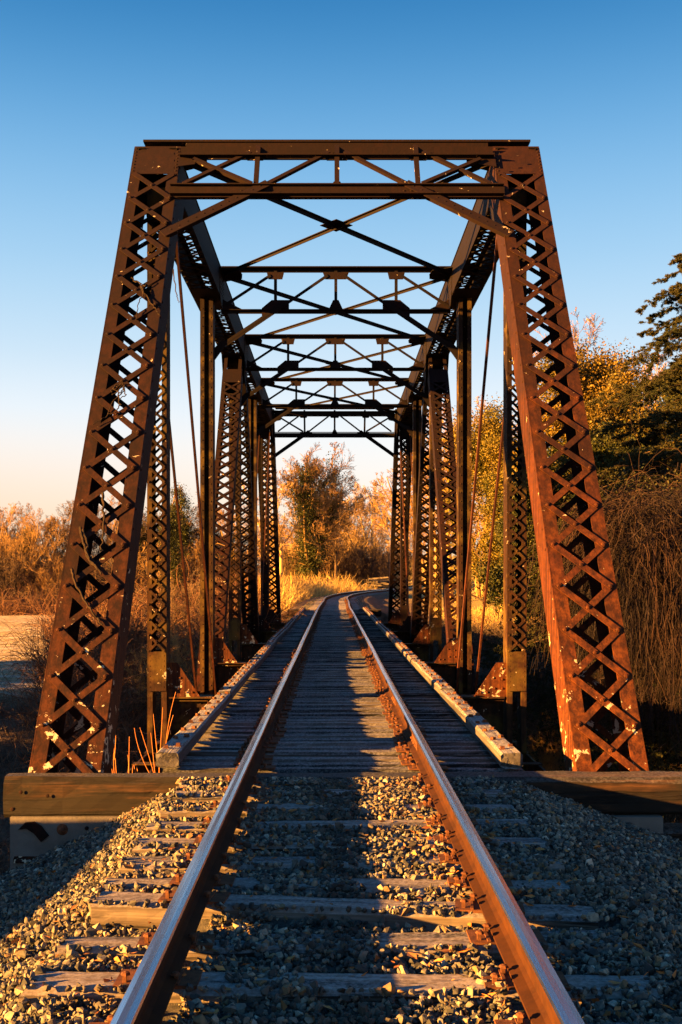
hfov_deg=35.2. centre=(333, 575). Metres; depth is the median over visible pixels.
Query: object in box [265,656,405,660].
railroad tie
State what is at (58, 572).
shrub
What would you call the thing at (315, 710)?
railroad tie
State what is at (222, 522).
bare tree
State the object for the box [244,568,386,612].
tall grass
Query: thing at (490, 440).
tree
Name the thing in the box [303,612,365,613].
railroad tie
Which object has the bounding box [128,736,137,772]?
sprout
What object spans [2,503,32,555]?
bare tree
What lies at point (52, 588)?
shrub
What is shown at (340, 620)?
railroad tie
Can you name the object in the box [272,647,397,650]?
railroad tie
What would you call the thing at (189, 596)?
shrub
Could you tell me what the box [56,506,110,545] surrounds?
bare tree
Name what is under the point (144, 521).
bare tree
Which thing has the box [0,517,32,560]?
bare tree
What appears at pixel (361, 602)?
ballast stones
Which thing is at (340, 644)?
railroad tie
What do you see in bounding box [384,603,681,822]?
brush
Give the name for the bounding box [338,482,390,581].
bare tree
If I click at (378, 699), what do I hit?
railroad tie
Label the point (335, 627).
railroad tie
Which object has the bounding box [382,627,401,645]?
guard timber
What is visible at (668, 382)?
cedar tree
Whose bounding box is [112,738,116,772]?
sprout
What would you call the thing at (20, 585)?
shrub
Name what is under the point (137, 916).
railroad tie
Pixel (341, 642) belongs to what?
railroad tie
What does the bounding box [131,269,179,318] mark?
dead vine
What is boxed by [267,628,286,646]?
guard timber
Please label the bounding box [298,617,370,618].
railroad tie
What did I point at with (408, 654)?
guard timber
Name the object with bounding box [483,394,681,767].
vine curtain
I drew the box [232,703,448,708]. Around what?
railroad tie
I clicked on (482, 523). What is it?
bare tree
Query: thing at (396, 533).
bare tree
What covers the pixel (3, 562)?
shrub
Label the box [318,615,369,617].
railroad tie
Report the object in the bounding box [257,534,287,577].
shrub
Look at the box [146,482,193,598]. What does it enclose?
ivy clad tree
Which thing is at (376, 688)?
railroad tie
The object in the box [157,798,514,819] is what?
railroad tie
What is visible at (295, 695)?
railroad tie
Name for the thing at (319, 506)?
ivy clad tree
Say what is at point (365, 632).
railroad tie
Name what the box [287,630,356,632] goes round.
railroad tie
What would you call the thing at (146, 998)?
rail
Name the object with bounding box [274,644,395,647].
railroad tie
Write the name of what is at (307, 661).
railroad tie
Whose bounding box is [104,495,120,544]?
bare tree
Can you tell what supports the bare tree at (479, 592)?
on the ground at (377, 601)
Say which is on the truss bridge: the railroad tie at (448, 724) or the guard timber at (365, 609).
the railroad tie at (448, 724)
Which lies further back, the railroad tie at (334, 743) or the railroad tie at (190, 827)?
the railroad tie at (334, 743)
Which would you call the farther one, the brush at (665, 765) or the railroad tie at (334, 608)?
the railroad tie at (334, 608)
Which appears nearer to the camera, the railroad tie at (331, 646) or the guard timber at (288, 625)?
the railroad tie at (331, 646)
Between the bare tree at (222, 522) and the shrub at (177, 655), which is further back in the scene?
the bare tree at (222, 522)
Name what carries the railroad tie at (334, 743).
on the truss bridge
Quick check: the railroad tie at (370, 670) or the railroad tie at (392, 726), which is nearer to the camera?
the railroad tie at (392, 726)
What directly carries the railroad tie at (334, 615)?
on the truss bridge
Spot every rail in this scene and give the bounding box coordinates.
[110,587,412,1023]
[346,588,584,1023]
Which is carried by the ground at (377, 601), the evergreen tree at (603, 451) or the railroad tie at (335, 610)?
the evergreen tree at (603, 451)
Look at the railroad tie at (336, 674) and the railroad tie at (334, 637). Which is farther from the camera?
the railroad tie at (334, 637)
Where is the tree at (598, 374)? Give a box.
[499,328,681,623]
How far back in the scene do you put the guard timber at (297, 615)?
40.53 m
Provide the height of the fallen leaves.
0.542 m
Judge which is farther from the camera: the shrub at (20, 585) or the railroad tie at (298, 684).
the shrub at (20, 585)
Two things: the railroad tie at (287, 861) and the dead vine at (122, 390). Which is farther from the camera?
the dead vine at (122, 390)
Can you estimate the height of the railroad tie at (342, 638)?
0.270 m
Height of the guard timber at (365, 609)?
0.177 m
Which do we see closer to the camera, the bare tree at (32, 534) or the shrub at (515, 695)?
the shrub at (515, 695)
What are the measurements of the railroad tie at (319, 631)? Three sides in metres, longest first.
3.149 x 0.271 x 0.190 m
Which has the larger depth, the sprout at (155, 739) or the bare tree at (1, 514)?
the bare tree at (1, 514)
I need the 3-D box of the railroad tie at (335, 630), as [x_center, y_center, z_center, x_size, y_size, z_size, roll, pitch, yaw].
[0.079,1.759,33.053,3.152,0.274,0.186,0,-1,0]
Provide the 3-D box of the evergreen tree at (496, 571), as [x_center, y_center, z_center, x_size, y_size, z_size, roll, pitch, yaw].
[8.852,-1.181,40.130,7.842,8.912,8.951,0,0,0]
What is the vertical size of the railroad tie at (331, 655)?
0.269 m
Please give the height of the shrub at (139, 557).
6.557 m
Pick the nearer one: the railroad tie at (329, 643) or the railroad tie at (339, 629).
the railroad tie at (329, 643)
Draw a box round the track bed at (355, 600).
[306,590,411,608]
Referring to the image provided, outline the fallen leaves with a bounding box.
[0,779,681,1020]
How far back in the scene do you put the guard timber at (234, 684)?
15.85 m
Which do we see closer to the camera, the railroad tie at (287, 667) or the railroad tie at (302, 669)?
the railroad tie at (302, 669)
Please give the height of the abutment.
3.050 m
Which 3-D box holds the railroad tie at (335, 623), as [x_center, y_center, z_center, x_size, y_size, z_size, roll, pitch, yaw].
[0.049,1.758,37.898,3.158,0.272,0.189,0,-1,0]
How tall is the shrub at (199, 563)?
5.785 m
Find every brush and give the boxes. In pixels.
[0,552,341,812]
[0,566,300,616]
[0,604,241,874]
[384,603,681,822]
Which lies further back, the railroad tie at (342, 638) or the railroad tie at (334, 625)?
the railroad tie at (334, 625)
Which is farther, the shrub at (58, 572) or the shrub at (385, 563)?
the shrub at (385, 563)
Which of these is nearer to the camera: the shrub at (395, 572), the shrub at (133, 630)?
the shrub at (133, 630)
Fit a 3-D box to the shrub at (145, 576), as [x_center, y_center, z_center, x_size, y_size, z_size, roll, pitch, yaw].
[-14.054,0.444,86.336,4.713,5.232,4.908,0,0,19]
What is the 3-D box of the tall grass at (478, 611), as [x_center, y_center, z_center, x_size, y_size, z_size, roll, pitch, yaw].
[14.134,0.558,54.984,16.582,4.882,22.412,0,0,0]
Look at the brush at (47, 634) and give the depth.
30.30 m
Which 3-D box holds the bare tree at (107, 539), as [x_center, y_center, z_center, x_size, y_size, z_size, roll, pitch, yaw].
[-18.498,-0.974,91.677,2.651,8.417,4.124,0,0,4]
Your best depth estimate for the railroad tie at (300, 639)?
27.79 m
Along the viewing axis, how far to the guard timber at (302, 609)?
48.27 m
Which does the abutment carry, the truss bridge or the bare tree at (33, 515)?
the truss bridge
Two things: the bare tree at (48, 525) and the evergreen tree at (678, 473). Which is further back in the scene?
the bare tree at (48, 525)
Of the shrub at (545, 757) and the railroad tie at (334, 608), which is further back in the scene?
the railroad tie at (334, 608)
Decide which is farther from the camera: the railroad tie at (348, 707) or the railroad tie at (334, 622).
the railroad tie at (334, 622)
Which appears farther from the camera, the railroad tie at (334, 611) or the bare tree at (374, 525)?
the bare tree at (374, 525)
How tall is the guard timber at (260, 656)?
0.168 m
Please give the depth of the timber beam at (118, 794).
8.86 m
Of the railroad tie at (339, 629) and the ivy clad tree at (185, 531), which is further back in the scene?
the ivy clad tree at (185, 531)
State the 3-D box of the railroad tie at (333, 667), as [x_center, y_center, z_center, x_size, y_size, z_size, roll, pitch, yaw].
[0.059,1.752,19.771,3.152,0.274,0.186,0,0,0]
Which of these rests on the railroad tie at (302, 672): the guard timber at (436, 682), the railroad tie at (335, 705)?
the guard timber at (436, 682)
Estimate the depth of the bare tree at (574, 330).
64.22 m
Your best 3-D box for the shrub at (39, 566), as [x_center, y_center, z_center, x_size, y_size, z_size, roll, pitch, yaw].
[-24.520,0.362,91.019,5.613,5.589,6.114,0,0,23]
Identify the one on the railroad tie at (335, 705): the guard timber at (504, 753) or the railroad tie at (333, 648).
the guard timber at (504, 753)
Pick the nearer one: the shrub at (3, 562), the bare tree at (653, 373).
the bare tree at (653, 373)
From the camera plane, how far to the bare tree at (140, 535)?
89.28 m
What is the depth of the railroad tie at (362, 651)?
23.46 m
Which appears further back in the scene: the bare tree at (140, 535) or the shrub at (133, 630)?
the bare tree at (140, 535)
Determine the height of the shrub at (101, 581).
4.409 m
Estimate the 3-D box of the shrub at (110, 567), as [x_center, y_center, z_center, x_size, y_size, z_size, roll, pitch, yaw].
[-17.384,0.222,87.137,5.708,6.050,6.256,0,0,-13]
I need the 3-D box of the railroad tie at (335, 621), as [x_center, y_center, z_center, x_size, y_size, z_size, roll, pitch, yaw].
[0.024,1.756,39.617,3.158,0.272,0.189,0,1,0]
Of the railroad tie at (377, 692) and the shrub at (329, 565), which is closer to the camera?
the railroad tie at (377, 692)
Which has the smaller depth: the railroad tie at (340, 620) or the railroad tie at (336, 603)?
the railroad tie at (340, 620)
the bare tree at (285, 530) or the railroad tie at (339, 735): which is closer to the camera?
the railroad tie at (339, 735)
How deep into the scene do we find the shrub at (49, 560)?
89.67 m
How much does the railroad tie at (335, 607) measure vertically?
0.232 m
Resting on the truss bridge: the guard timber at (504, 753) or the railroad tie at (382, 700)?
the railroad tie at (382, 700)
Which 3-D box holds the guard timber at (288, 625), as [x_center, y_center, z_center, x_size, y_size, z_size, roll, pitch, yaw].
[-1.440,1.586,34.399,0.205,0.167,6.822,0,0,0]
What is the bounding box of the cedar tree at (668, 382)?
[473,253,681,765]
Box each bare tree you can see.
[0,503,71,600]
[0,507,27,542]
[0,509,22,572]
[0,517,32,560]
[0,518,44,561]
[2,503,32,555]
[6,506,44,559]
[19,513,71,563]
[31,501,98,560]
[40,518,67,563]
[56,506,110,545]
[91,531,109,555]
[94,502,118,552]
[101,522,118,560]
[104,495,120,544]
[108,514,146,564]
[114,506,160,597]
[177,507,199,562]
[184,505,199,559]
[189,533,247,567]
[195,511,235,556]
[197,495,285,577]
[218,520,269,577]
[235,452,303,579]
[271,516,293,543]
[296,479,371,584]
[321,500,359,578]
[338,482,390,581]
[342,491,390,586]
[359,494,383,546]
[369,463,427,597]
[370,441,453,593]
[381,505,412,548]
[387,403,516,602]
[412,396,501,597]
[472,493,488,542]
[534,307,605,436]
[638,354,668,409]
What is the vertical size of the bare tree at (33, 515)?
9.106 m
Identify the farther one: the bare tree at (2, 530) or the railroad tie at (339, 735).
the bare tree at (2, 530)
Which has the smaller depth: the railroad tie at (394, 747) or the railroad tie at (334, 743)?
the railroad tie at (394, 747)
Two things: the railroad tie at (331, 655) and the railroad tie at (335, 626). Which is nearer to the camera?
the railroad tie at (331, 655)
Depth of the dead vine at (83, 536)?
10.49 m
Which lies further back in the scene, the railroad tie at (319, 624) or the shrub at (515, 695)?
the railroad tie at (319, 624)
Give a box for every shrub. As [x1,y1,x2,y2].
[0,536,19,591]
[0,543,44,609]
[0,547,45,594]
[0,548,23,594]
[2,570,34,601]
[5,549,63,604]
[19,542,64,592]
[19,550,63,602]
[20,547,58,583]
[26,550,65,600]
[42,574,60,605]
[58,555,111,595]
[84,565,111,597]
[87,558,146,600]
[88,569,111,605]
[99,605,145,628]
[124,623,198,721]
[126,602,183,670]
[132,565,237,628]
[134,541,161,592]
[135,557,186,596]
[157,538,223,595]
[178,540,234,586]
[179,543,234,582]
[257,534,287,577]
[259,549,299,579]
[279,542,302,577]
[284,543,349,582]
[285,529,362,584]
[327,545,371,587]
[346,532,399,587]
[350,547,394,587]
[351,532,389,588]
[367,543,410,588]
[379,556,412,588]
[382,533,425,586]
[474,666,533,722]
[513,706,565,770]
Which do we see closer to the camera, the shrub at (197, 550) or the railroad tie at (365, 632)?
the railroad tie at (365, 632)
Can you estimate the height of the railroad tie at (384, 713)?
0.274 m
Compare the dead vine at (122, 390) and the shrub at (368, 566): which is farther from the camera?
the shrub at (368, 566)
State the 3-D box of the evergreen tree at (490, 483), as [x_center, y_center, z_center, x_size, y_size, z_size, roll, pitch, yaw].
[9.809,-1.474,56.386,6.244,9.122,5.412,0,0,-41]
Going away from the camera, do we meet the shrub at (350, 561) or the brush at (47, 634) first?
the brush at (47, 634)
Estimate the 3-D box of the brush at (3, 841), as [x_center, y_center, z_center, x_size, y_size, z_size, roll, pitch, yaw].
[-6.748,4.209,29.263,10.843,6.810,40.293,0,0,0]
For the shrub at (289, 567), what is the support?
on the ground at (377, 601)
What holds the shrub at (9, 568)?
on the ground at (377, 601)
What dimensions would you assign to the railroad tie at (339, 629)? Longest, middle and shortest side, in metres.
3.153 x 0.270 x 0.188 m
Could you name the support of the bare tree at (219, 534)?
on the ground at (377, 601)
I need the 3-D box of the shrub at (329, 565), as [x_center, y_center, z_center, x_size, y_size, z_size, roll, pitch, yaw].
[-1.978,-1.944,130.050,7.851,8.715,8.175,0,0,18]
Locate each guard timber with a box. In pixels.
[156,691,231,767]
[218,664,254,699]
[247,643,273,670]
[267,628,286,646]
[282,619,294,631]
[291,612,300,621]
[298,607,305,614]
[363,607,370,614]
[367,611,377,620]
[374,619,386,630]
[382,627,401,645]
[395,641,421,669]
[414,661,453,695]
[440,690,522,768]
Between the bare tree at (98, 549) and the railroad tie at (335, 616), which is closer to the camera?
the railroad tie at (335, 616)
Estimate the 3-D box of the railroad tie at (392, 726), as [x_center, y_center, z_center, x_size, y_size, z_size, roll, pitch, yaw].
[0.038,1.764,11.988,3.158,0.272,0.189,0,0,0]
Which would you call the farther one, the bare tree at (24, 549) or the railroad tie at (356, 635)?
the bare tree at (24, 549)
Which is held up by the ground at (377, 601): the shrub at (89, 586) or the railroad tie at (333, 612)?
the shrub at (89, 586)
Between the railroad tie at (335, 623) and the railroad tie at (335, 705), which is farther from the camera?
the railroad tie at (335, 623)
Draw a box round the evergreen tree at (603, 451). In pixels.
[528,416,681,670]
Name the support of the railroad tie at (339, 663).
on the truss bridge
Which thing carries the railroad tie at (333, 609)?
on the track bed at (355, 600)
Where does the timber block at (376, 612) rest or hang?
on the track bed at (355, 600)
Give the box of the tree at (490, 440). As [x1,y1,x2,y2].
[422,393,517,617]
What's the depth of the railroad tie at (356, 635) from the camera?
29.84 m
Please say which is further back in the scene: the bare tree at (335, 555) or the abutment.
the bare tree at (335, 555)
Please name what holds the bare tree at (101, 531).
on the ground at (377, 601)
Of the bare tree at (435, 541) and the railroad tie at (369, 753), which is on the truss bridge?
the railroad tie at (369, 753)
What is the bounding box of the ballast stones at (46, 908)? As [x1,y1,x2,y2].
[0,775,681,1023]
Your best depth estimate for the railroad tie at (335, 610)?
51.96 m
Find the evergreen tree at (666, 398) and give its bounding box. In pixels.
[631,355,680,442]
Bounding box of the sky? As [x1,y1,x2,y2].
[0,0,681,574]
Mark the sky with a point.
(596, 85)
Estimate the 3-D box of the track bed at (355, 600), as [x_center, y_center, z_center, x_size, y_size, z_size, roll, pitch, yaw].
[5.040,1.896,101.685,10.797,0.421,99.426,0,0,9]
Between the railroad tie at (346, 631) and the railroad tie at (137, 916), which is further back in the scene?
the railroad tie at (346, 631)
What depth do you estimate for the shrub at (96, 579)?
86.39 m
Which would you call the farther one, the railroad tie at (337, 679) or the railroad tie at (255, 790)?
the railroad tie at (337, 679)
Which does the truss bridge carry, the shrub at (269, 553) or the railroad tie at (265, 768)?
the railroad tie at (265, 768)
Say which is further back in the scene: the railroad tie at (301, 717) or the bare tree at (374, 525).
the bare tree at (374, 525)
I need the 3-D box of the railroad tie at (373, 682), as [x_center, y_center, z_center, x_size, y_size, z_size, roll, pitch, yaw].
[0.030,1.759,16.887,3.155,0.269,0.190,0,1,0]
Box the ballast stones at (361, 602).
[299,595,369,608]
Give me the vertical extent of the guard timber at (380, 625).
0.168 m
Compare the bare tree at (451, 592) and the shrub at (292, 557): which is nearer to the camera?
the bare tree at (451, 592)
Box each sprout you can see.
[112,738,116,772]
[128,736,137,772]
[134,692,175,772]
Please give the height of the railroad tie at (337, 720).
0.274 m
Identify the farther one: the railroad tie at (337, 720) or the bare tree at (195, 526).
the bare tree at (195, 526)
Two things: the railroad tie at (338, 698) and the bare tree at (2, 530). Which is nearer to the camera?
the railroad tie at (338, 698)
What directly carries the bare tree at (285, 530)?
on the ground at (377, 601)
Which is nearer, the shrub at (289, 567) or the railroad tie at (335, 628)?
the railroad tie at (335, 628)
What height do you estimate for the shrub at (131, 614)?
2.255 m
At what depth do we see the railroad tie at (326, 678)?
17.70 m
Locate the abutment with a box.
[10,814,662,869]
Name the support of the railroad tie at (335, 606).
on the track bed at (355, 600)
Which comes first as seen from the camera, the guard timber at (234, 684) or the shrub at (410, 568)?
the guard timber at (234, 684)
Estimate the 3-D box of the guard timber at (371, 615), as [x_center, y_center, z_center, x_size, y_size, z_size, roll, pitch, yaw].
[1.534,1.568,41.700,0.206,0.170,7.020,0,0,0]
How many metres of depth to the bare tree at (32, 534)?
88.86 m
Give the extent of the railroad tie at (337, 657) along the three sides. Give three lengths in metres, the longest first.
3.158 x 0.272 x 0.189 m
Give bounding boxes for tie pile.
[363,577,394,589]
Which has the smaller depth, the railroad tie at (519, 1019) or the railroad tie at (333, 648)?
the railroad tie at (519, 1019)
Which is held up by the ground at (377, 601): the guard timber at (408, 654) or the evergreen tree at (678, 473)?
the evergreen tree at (678, 473)
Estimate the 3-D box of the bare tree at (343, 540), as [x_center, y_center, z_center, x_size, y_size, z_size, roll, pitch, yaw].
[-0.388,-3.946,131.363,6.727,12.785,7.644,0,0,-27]
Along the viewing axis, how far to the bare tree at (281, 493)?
117.30 m
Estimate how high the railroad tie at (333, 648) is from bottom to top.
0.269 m
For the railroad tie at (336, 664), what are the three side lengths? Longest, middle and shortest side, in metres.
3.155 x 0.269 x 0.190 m
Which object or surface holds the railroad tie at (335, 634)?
on the truss bridge
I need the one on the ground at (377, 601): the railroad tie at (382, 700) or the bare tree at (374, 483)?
the bare tree at (374, 483)
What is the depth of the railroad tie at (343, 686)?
16.24 m
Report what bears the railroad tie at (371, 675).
on the truss bridge
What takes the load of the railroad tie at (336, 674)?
on the truss bridge
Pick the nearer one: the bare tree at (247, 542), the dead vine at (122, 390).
the dead vine at (122, 390)
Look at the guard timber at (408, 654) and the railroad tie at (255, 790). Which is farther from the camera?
the guard timber at (408, 654)
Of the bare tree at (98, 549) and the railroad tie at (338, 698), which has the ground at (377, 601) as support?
the bare tree at (98, 549)
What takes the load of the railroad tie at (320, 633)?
on the truss bridge
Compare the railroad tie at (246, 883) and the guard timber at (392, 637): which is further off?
the guard timber at (392, 637)
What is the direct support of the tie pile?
on the ground at (377, 601)
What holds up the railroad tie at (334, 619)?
on the truss bridge
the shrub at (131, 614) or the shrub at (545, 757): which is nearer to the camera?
the shrub at (545, 757)
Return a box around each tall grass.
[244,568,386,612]
[436,604,531,643]
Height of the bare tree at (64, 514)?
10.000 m
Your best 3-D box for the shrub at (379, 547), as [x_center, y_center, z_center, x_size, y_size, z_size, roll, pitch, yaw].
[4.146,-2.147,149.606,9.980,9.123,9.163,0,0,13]
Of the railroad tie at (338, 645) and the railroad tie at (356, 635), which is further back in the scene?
the railroad tie at (356, 635)
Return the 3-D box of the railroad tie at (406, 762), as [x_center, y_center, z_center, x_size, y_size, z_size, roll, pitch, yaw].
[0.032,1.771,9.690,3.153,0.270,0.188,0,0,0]
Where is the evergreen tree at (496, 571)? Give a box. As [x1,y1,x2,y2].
[472,432,618,627]
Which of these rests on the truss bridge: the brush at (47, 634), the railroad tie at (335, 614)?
the railroad tie at (335, 614)
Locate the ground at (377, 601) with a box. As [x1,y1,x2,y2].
[0,556,681,874]
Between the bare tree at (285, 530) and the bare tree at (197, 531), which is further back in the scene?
the bare tree at (285, 530)
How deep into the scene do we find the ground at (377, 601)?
33.51 m
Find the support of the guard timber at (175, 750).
on the railroad tie at (315, 710)
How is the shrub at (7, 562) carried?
on the ground at (377, 601)
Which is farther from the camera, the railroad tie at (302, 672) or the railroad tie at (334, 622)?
the railroad tie at (334, 622)
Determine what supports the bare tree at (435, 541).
on the ground at (377, 601)
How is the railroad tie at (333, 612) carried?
on the truss bridge
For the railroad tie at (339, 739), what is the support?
on the truss bridge
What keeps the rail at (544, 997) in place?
on the track bed at (355, 600)
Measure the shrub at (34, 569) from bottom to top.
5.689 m
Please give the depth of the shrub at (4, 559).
89.55 m
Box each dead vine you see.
[70,492,104,624]
[93,383,126,424]
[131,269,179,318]
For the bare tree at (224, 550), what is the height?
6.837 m
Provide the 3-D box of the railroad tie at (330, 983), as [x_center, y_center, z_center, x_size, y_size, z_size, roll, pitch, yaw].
[0.032,1.728,4.419,2.595,0.234,0.236,0,0,1]
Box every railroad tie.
[19,963,663,1008]
[55,923,628,961]
[87,890,598,931]
[89,1012,681,1023]
[99,871,584,897]
[118,848,564,874]
[132,830,549,854]
[146,813,532,834]
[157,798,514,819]
[161,756,501,771]
[162,761,522,772]
[172,784,511,802]
[179,773,498,788]
[181,751,495,762]
[186,744,491,756]
[192,741,485,749]
[194,736,481,746]
[199,733,477,740]
[201,729,474,738]
[204,724,471,733]
[208,722,467,729]
[211,718,465,726]
[214,714,460,721]
[217,712,458,718]
[219,708,456,716]
[223,704,452,712]
[226,700,447,707]
[229,697,444,704]
[232,695,441,700]
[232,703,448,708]
[233,691,439,697]
[233,694,439,698]
[237,689,437,694]
[238,687,435,691]
[240,685,434,690]
[241,682,431,688]
[244,680,428,685]
[245,679,426,683]
[246,677,425,682]
[248,674,424,679]
[250,672,421,676]
[251,676,376,679]
[252,670,419,674]
[253,669,418,673]
[255,668,416,671]
[256,666,415,670]
[258,664,412,668]
[260,661,410,665]
[262,660,408,663]
[264,658,406,662]
[264,666,387,668]
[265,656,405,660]
[266,654,404,658]
[267,653,401,656]
[269,652,400,655]
[270,650,400,653]
[271,649,398,651]
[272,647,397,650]
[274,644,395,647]
[274,646,395,648]
[275,645,394,646]
[276,641,392,644]
[278,638,390,641]
[278,641,391,643]
[280,637,388,639]
[281,636,387,638]
[281,642,372,644]
[282,635,386,638]
[282,643,393,645]
[283,634,385,636]
[284,633,385,635]
[285,632,384,634]
[286,631,379,633]
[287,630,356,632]
[288,629,374,631]
[288,640,391,642]
[289,630,380,630]
[291,625,377,627]
[291,627,378,628]
[292,625,376,626]
[293,623,354,624]
[293,624,375,625]
[294,622,374,623]
[295,621,373,622]
[295,627,379,629]
[296,621,373,621]
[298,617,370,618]
[298,618,371,619]
[300,616,368,616]
[301,614,367,615]
[302,613,366,614]
[303,611,364,612]
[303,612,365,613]
[304,610,363,611]
[304,622,375,624]
[305,630,381,631]
[306,609,362,610]
[306,618,372,620]
[309,607,358,608]
[310,608,358,609]
[311,605,357,606]
[311,606,358,607]
[312,632,383,633]
[315,603,356,603]
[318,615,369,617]
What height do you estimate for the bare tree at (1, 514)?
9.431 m
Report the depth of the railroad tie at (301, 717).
12.80 m
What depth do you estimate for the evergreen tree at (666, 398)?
47.93 m
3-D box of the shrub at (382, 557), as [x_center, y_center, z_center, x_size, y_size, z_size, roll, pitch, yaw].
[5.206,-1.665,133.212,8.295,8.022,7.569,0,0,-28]
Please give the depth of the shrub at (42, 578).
87.39 m
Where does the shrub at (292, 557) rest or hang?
on the ground at (377, 601)
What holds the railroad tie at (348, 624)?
on the truss bridge
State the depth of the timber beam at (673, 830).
8.86 m
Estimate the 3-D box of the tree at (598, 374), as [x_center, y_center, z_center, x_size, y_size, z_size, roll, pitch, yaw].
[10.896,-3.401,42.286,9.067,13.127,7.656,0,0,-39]
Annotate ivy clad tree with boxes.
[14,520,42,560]
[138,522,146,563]
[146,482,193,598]
[157,484,196,592]
[243,442,367,583]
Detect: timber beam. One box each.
[3,771,681,817]
[660,823,681,840]
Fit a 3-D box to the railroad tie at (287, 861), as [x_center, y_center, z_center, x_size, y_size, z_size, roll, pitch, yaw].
[0.038,1.726,6.299,2.594,0.231,0.241,0,0,0]
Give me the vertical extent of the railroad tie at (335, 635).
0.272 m
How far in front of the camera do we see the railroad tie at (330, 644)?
26.65 m
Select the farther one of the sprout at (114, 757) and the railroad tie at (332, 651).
the railroad tie at (332, 651)
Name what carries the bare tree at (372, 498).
on the ground at (377, 601)
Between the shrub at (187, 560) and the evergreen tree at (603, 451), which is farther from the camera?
the shrub at (187, 560)
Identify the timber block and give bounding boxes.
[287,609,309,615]
[359,609,380,615]
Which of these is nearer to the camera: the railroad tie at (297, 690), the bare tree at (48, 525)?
the railroad tie at (297, 690)
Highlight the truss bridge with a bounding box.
[13,140,648,862]
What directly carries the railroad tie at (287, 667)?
on the truss bridge
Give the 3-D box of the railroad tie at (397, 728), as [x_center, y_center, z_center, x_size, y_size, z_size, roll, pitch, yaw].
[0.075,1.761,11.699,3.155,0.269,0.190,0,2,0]
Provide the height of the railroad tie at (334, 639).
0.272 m
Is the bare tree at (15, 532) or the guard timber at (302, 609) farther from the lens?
the bare tree at (15, 532)
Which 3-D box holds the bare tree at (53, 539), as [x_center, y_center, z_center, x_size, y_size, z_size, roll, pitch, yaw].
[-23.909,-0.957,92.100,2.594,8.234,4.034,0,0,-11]
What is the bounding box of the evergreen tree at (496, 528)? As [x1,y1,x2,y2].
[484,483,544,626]
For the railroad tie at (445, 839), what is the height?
0.234 m
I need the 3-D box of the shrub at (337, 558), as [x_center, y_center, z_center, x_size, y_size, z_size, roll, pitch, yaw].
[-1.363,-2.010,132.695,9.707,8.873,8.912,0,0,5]
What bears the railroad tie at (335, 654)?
on the truss bridge
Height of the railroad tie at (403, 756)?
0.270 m

